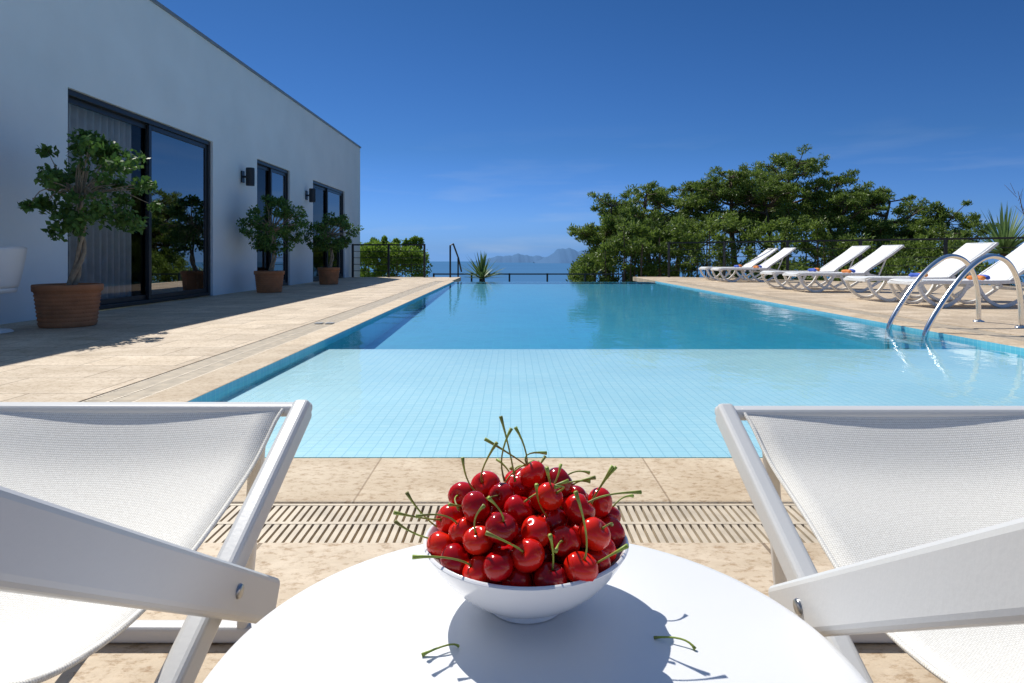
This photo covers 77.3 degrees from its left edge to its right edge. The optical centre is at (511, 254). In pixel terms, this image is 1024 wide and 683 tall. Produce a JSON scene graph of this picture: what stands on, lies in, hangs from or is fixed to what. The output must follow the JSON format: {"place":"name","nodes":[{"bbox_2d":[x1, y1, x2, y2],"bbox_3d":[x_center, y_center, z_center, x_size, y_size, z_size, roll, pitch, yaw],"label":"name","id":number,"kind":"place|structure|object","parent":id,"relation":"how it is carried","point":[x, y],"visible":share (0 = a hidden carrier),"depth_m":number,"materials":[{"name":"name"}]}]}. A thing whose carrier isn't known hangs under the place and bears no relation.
{"place":"outdoors","nodes":[
{"label":"outdoors","id":0,"kind":"place"},
{"bbox_2d":[477,253,544,262],"bbox_3d":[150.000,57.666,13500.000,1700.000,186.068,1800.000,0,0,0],"label":"distant island hills","id":1,"kind":"structure","parent":0,"point":[517,258],"depth_m":13020.17,"materials":[{"name":"stone"}]},
{"bbox_2d":[534,248,633,262],"bbox_3d":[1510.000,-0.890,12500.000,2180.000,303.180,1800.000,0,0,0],"label":"distant island hills","id":2,"kind":"structure","parent":0,"point":[567,255],"depth_m":12076.20,"materials":[{"name":"blue stone"}]},
{"bbox_2d":[157,0,1023,262],"label":"sky","id":3,"kind":"structure","parent":0,"point":[479,126],"materials":[{"name":"blue"}]},
{"bbox_2d":[360,261,1023,284],"bbox_3d":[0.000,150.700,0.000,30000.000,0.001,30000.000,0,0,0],"label":"sea","id":4,"kind":"structure","parent":0,"point":[440,267],"depth_m":5845.53,"materials":[{"name":"liquid"}]},
{"bbox_3d":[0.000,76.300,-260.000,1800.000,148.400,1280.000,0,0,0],"label":"hillside ground","id":5,"kind":"structure","parent":0,"visible":0},
{"bbox_2d":[360,235,432,276],"bbox_3d":[-4.518,1.969,23.227,3.542,5.422,3.154,0,0,0],"label":"green hedge","id":6,"kind":"object","parent":5,"relation":"on","point":[395,258],"visible":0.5,"depth_m":22.24,"materials":[{"name":"green plant"}]},
{"bbox_2d":[461,251,501,281],"bbox_3d":[-0.914,0.741,20.328,1.577,1.836,1.465,0,0,-45],"label":"agave plant","id":7,"kind":"object","parent":5,"relation":"on","point":[482,270],"visible":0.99,"depth_m":20.23,"materials":[{"name":"green plant"}]},
{"bbox_2d":[0,277,1023,682],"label":"stone deck","id":8,"kind":"structure","parent":5,"relation":"on","point":[112,349],"depth_m":4.59,"materials":[{"name":"stone"}]},
{"bbox_2d":[0,246,26,333],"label":"plastic tub chair","id":9,"kind":"object","parent":8,"relation":"on","point":[12,261],"visible":1,"depth_m":5.72,"materials":[{"name":"white plastic"}]},
{"bbox_2d":[17,128,163,327],"bbox_3d":[-4.084,-0.271,6.294,1.272,1.936,1.341,0,0,0],"label":"potted ficus tree","id":10,"kind":"object","parent":8,"relation":"on","point":[72,302],"visible":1,"depth_m":6.17,"materials":[{"name":"green plant"}]},
{"bbox_2d":[0,400,311,682],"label":"sling lounge chair","id":11,"kind":"object","parent":8,"relation":"on","point":[111,514],"visible":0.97,"depth_m":0.79,"materials":[{"name":"white fabric"}]},
{"bbox_2d":[0,0,360,324],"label":"white villa","id":12,"kind":"object","parent":8,"relation":"on","point":[200,120],"visible":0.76,"depth_m":9.61,"materials":[{"name":"paint"}]},
{"bbox_2d":[241,167,254,185],"bbox_3d":[-5.029,-1.490,12.200,0.238,0.340,0.160,0,0,0],"label":"wall lamp","id":13,"kind":"object","parent":12,"relation":"attached to","point":[250,176],"visible":1,"depth_m":12.14,"materials":[{"name":"black metal"}]},
{"bbox_2d":[305,188,315,201],"bbox_3d":[-5.029,-1.490,16.000,0.238,0.340,0.160,0,0,0],"label":"wall lamp","id":14,"kind":"object","parent":12,"relation":"attached to","point":[312,195],"visible":1,"depth_m":15.94,"materials":[{"name":"black metal"}]},
{"bbox_2d":[236,194,308,292],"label":"potted ficus tree","id":15,"kind":"object","parent":8,"relation":"on","point":[270,280],"visible":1,"depth_m":11.85,"materials":[{"name":"green plant"}]},
{"bbox_2d":[301,211,363,284],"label":"potted ficus tree","id":16,"kind":"object","parent":8,"relation":"on","point":[329,275],"visible":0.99,"depth_m":15.13,"materials":[{"name":"green plant"}]},
{"bbox_2d":[352,244,425,276],"bbox_3d":[-3.875,0.175,20.100,2.310,1.050,0.060,0,0,0],"label":"metal fence","id":17,"kind":"object","parent":8,"relation":"on","point":[388,251],"visible":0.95,"depth_m":20.08,"materials":[{"name":"black metal"}]},
{"bbox_2d":[449,243,461,276],"bbox_3d":[-1.788,0.362,20.740,0.112,1.476,1.562,0,0,9],"label":"stair handrail","id":18,"kind":"object","parent":8,"relation":"on","point":[458,263],"visible":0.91,"depth_m":20.34,"materials":[{"name":"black metal"}]},
{"bbox_2d":[203,543,866,682],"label":"round side table","id":19,"kind":"object","parent":8,"relation":"on","point":[390,617],"visible":0.71,"depth_m":0.55,"materials":[{"name":"white plastic"}]},
{"bbox_2d":[421,643,459,656],"bbox_3d":[-0.059,0.327,0.531,0.033,0.007,0.004,0,0,-22],"label":"cherry stalk","id":20,"kind":"object","parent":19,"relation":"on","point":[436,648],"visible":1,"depth_m":0.53,"materials":[{"name":"green plant"}]},
{"bbox_2d":[423,522,628,623],"bbox_3d":[0.013,0.298,0.607,0.193,0.063,0.193,0,0,0],"label":"porcelain bowl","id":21,"kind":"object","parent":19,"relation":"on","point":[524,605],"visible":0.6,"depth_m":0.53,"materials":[{"name":"white ceramic"}]},
{"bbox_2d":[393,416,641,586],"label":"cherries","id":22,"kind":"object","parent":21,"relation":"in","point":[533,523],"visible":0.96,"depth_m":0.56,"materials":[{"name":"red food"}]},
{"bbox_2d":[654,636,695,649],"bbox_3d":[0.138,0.327,0.543,0.036,0.006,0.005,0,0,28],"label":"cherry stalk","id":23,"kind":"object","parent":19,"relation":"on","point":[679,638],"visible":1,"depth_m":0.54,"materials":[{"name":"green plant"}]},
{"bbox_2d":[82,281,1023,542],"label":"drain grate","id":24,"kind":"object","parent":8,"relation":"in","point":[640,523],"visible":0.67,"depth_m":1.74,"materials":[{"name":"stone"}]},
{"bbox_2d":[314,322,334,323],"bbox_3d":[-1.925,0.697,6.570,0.190,0.004,0.100,0,0,0],"label":"deck marker plate","id":25,"kind":"object","parent":24,"relation":"on","point":[323,322],"visible":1,"depth_m":6.56,"materials":[{"name":"metal"}]},
{"bbox_2d":[135,281,1023,503],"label":"swimming pool","id":26,"kind":"structure","parent":8,"relation":"in","point":[416,395],"depth_m":3.95,"materials":[{"name":"liquid"}]},
{"bbox_2d":[699,248,777,279],"bbox_3d":[6.351,0.257,18.000,2.025,0.899,0.680,0,0,0],"label":"sun lounger","id":27,"kind":"object","parent":8,"relation":"on","point":[765,254],"visible":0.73,"depth_m":17.83,"materials":[{"name":"white plastic"}]},
{"bbox_2d":[710,248,795,281],"bbox_3d":[6.351,0.257,16.900,2.025,0.899,0.680,0,0,0],"label":"sun lounger","id":28,"kind":"object","parent":8,"relation":"on","point":[766,265],"visible":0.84,"depth_m":16.62,"materials":[{"name":"white plastic"}]},
{"bbox_2d":[760,246,870,288],"bbox_3d":[6.346,0.257,13.450,2.025,0.899,0.680,0,0,0],"label":"sun lounger","id":29,"kind":"object","parent":8,"relation":"on","point":[852,253],"visible":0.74,"depth_m":13.38,"materials":[{"name":"white plastic"}]},
{"bbox_2d":[808,268,819,271],"bbox_3d":[6.358,0.309,13.450,0.159,0.079,0.326,0,0,0],"label":"beach towel","id":30,"kind":"object","parent":29,"relation":"on","point":[814,269],"visible":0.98,"depth_m":13.37,"materials":[{"name":"blue fabric"}]},
{"bbox_2d":[782,245,903,291],"bbox_3d":[6.362,0.257,12.350,2.025,0.899,0.680,0,0,0],"label":"sun lounger","id":31,"kind":"object","parent":8,"relation":"on","point":[878,256],"visible":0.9,"depth_m":12.18,"materials":[{"name":"white plastic"}]},
{"bbox_2d":[841,269,855,272],"bbox_3d":[6.505,0.309,12.350,0.159,0.079,0.326,0,0,0],"label":"beach towel","id":32,"kind":"object","parent":31,"relation":"on","point":[848,271],"visible":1,"depth_m":12.29,"materials":[{"name":"orange fabric"}]},
{"bbox_2d":[668,237,1023,278],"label":"metal fence","id":33,"kind":"object","parent":8,"relation":"on","point":[945,248],"visible":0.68,"depth_m":17.33,"materials":[{"name":"black metal"}]},
{"bbox_2d":[715,404,1023,682],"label":"sling lounge chair","id":34,"kind":"object","parent":8,"relation":"on","point":[913,516],"visible":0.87,"depth_m":0.81,"materials":[{"name":"white fabric"}]},
{"bbox_2d":[843,242,998,300],"bbox_3d":[6.352,0.257,10.000,2.025,0.899,0.680,0,0,0],"label":"sun lounger","id":35,"kind":"object","parent":8,"relation":"on","point":[950,268],"visible":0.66,"depth_m":9.89,"materials":[{"name":"white plastic"}]},
{"bbox_2d":[909,272,927,276],"bbox_3d":[6.365,0.309,10.000,0.159,0.079,0.326,0,0,0],"label":"beach towel","id":36,"kind":"object","parent":35,"relation":"on","point":[914,275],"visible":0.56,"depth_m":10.02,"materials":[{"name":"blue fabric"}]},
{"bbox_2d":[884,254,1023,348],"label":"pool ladder handrail","id":37,"kind":"object","parent":8,"relation":"on","point":[922,343],"visible":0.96,"depth_m":6.14,"materials":[{"name":"silver metal"}]},
{"bbox_2d":[887,243,1023,307],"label":"sun lounger","id":38,"kind":"object","parent":8,"relation":"on","point":[999,273],"visible":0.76,"depth_m":8.81,"materials":[{"name":"white plastic"}]},
{"bbox_2d":[966,274,989,279],"bbox_3d":[6.468,0.309,8.850,0.159,0.079,0.326,0,0,0],"label":"beach towel","id":39,"kind":"object","parent":38,"relation":"on","point":[982,277],"visible":0.76,"depth_m":8.77,"materials":[{"name":"orange fabric"}]},
{"bbox_2d":[1010,183,1023,213],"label":"bare shrub","id":40,"kind":"object","parent":8,"relation":"on","point":[1018,200],"visible":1,"depth_m":13.00,"materials":[{"name":"green plant"}]},
{"bbox_2d":[433,273,623,281],"bbox_3d":[0.575,1.320,22.500,6.710,1.360,0.060,0,0,0],"label":"metal fence","id":41,"kind":"object","parent":5,"relation":"on","point":[547,274],"visible":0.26,"depth_m":22.48,"materials":[{"name":"black metal"}]},
{"bbox_2d":[567,191,663,281],"bbox_3d":[4.241,0.958,26.424,4.138,7.223,3.536,0,0,0],"label":"pine tree","id":42,"kind":"object","parent":5,"relation":"on","point":[588,234],"visible":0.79,"depth_m":26.03,"materials":[{"name":"green plant"}]},
{"bbox_2d":[596,180,699,260],"bbox_3d":[5.705,0.287,28.139,4.642,6.909,4.037,0,0,-28],"label":"pine tree","id":43,"kind":"object","parent":5,"relation":"on","point":[659,195],"visible":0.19,"depth_m":27.36,"materials":[{"name":"green plant"}]},
{"bbox_2d":[641,176,734,276],"bbox_3d":[8.011,0.402,28.881,4.397,7.813,4.835,0,0,0],"label":"pine tree","id":44,"kind":"object","parent":5,"relation":"on","point":[686,213],"visible":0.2,"depth_m":28.57,"materials":[{"name":"green plant"}]},
{"bbox_2d":[671,162,779,277],"bbox_3d":[9.448,0.001,27.776,4.574,7.908,4.256,0,0,0],"label":"pine tree","id":45,"kind":"object","parent":5,"relation":"on","point":[736,178],"visible":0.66,"depth_m":27.48,"materials":[{"name":"green plant"}]},
{"bbox_2d":[708,177,813,247],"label":"pine tree","id":46,"kind":"object","parent":5,"relation":"on","point":[782,206],"visible":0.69,"depth_m":27.04,"materials":[{"name":"green plant"}]},
{"bbox_2d":[741,144,841,278],"bbox_3d":[12.922,0.123,30.026,5.075,10.087,5.518,0,0,20],"label":"pine tree","id":47,"kind":"object","parent":5,"relation":"on","point":[796,168],"visible":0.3,"depth_m":28.49,"materials":[{"name":"green plant"}]},
{"bbox_2d":[566,213,1023,285],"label":"shrub thicket","id":48,"kind":"object","parent":5,"relation":"on","point":[602,258],"visible":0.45,"depth_m":23.59,"materials":[{"name":"green plant"}]},
{"bbox_2d":[796,168,873,277],"bbox_3d":[14.623,0.561,28.995,3.401,8.852,3.105,0,0,24],"label":"pine tree","id":49,"kind":"object","parent":5,"relation":"on","point":[848,179],"visible":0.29,"depth_m":28.42,"materials":[{"name":"green plant"}]},
{"bbox_2d":[792,190,909,257],"bbox_3d":[14.145,0.672,27.329,4.846,7.006,4.357,0,0,0],"label":"pine tree","id":50,"kind":"object","parent":5,"relation":"on","point":[840,224],"visible":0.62,"depth_m":26.74,"materials":[{"name":"green plant"}]},
{"bbox_2d":[819,207,917,261],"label":"pine tree","id":51,"kind":"object","parent":5,"relation":"on","point":[898,224],"visible":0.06,"depth_m":35.05,"materials":[{"name":"green plant"}]},
{"bbox_2d":[841,180,944,249],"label":"pine tree","id":52,"kind":"object","parent":5,"relation":"on","point":[879,196],"visible":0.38,"depth_m":27.43,"materials":[{"name":"green plant"}]},
{"bbox_2d":[872,199,997,253],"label":"pine tree","id":53,"kind":"object","parent":5,"relation":"on","point":[938,223],"visible":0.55,"depth_m":25.94,"materials":[{"name":"green plant"}]},
{"bbox_2d":[952,200,1023,285],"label":"yucca plant","id":54,"kind":"object","parent":5,"relation":"on","point":[1003,227],"visible":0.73,"depth_m":14.87,"materials":[{"name":"green plant"}]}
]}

